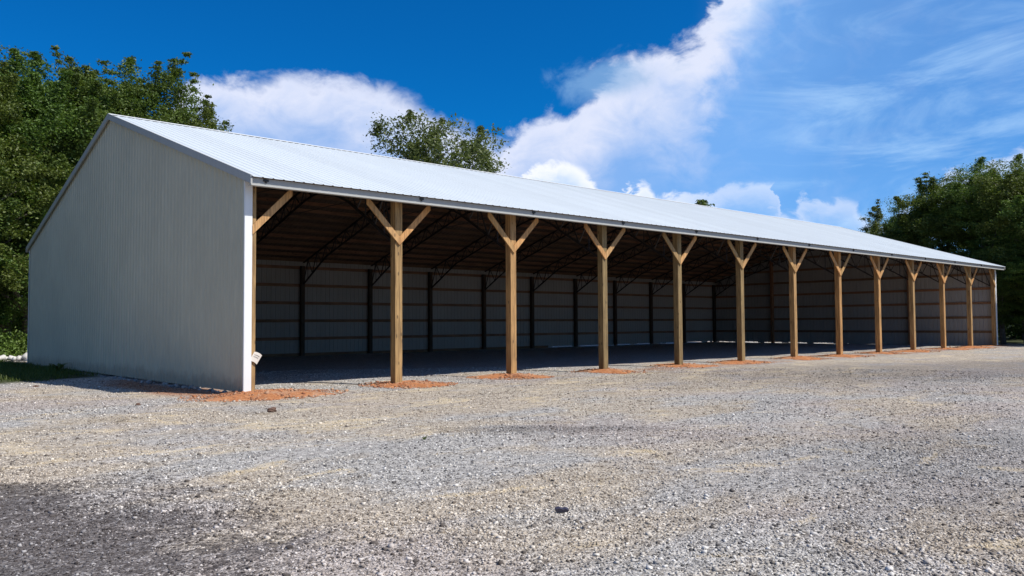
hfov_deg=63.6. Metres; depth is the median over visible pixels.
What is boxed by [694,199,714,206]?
tree
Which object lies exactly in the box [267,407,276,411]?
dirt clod
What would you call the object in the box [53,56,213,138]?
tree
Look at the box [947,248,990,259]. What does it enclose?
tree
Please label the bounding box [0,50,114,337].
tree
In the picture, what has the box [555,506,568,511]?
rubber scrap
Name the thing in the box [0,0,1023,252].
sky
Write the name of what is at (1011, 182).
tree
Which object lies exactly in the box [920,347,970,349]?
clay mound
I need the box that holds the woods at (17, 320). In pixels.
[11,310,21,339]
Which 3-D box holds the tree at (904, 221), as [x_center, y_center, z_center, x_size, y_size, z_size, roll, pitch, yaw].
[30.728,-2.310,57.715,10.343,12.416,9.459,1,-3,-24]
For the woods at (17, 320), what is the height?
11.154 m
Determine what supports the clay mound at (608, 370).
on the ground at (640, 357)
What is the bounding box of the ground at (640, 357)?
[0,329,1023,575]
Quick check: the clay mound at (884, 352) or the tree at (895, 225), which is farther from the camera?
the tree at (895, 225)
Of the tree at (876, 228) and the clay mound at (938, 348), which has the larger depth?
the tree at (876, 228)
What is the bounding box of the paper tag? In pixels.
[251,352,261,363]
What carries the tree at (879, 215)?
on the ground at (640, 357)
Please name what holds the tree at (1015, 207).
on the ground at (640, 357)
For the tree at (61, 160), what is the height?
14.730 m
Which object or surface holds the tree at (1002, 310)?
on the ground at (640, 357)
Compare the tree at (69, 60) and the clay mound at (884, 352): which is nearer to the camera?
the clay mound at (884, 352)
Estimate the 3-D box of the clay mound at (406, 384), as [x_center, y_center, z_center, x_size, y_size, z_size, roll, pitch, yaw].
[-2.482,2.268,19.727,2.336,0.147,2.578,2,-3,-42]
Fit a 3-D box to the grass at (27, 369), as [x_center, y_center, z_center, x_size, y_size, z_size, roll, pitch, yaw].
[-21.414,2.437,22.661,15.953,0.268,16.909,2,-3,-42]
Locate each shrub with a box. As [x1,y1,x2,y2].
[0,326,24,359]
[2,326,27,355]
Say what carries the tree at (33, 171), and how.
on the ground at (640, 357)
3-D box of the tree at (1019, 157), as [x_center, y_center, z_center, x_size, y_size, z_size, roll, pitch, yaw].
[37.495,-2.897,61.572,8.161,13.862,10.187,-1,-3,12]
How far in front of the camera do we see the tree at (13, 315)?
38.32 m
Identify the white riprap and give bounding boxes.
[0,352,26,360]
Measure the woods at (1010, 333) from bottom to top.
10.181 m
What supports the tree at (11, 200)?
on the ground at (640, 357)
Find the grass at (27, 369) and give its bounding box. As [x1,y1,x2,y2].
[0,358,103,381]
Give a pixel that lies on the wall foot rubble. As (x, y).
(174, 385)
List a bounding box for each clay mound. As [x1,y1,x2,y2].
[177,388,348,401]
[358,379,457,388]
[466,372,554,379]
[567,367,645,373]
[647,363,717,367]
[707,359,774,363]
[768,356,834,359]
[810,354,874,357]
[852,351,909,353]
[886,349,940,351]
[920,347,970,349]
[946,346,997,348]
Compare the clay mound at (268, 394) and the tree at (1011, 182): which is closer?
the clay mound at (268, 394)
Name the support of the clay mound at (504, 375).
on the ground at (640, 357)
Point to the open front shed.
(168, 253)
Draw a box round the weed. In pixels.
[45,363,67,370]
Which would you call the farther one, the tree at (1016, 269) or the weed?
the tree at (1016, 269)
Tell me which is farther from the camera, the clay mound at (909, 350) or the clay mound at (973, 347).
the clay mound at (973, 347)
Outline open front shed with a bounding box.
[26,113,1004,391]
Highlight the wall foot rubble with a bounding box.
[100,375,227,392]
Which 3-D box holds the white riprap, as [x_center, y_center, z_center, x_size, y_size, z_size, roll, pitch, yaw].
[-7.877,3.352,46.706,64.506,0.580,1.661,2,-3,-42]
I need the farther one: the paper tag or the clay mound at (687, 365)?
the clay mound at (687, 365)
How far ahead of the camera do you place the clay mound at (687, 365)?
26.74 m
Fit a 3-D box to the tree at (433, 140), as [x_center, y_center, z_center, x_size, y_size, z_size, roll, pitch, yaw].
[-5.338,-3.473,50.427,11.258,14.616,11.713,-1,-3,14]
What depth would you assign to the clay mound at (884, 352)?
36.55 m
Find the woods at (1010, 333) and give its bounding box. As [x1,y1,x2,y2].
[962,250,1021,338]
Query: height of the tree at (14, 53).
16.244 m
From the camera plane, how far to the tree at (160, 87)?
42.52 m
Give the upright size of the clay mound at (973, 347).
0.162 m
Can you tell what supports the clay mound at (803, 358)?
on the ground at (640, 357)
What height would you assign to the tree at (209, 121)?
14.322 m
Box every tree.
[0,45,44,84]
[0,48,65,335]
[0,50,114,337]
[0,60,72,299]
[0,144,33,301]
[0,196,33,336]
[4,66,161,292]
[21,45,147,90]
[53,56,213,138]
[96,52,232,131]
[160,94,235,130]
[363,108,509,172]
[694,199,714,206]
[859,199,891,233]
[864,212,904,235]
[877,167,988,256]
[878,184,967,248]
[925,156,1022,326]
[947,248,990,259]
[966,249,1023,344]
[967,159,1023,342]
[979,195,1023,325]
[996,256,1023,334]
[997,153,1023,339]
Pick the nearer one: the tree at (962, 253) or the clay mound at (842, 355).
the clay mound at (842, 355)
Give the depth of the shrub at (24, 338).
36.23 m
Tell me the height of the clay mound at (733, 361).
0.150 m
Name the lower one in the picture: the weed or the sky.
the weed
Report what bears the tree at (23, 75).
on the ground at (640, 357)
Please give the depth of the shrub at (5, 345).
35.67 m
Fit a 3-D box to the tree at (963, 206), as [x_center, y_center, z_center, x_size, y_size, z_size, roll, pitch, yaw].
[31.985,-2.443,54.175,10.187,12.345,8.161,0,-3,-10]

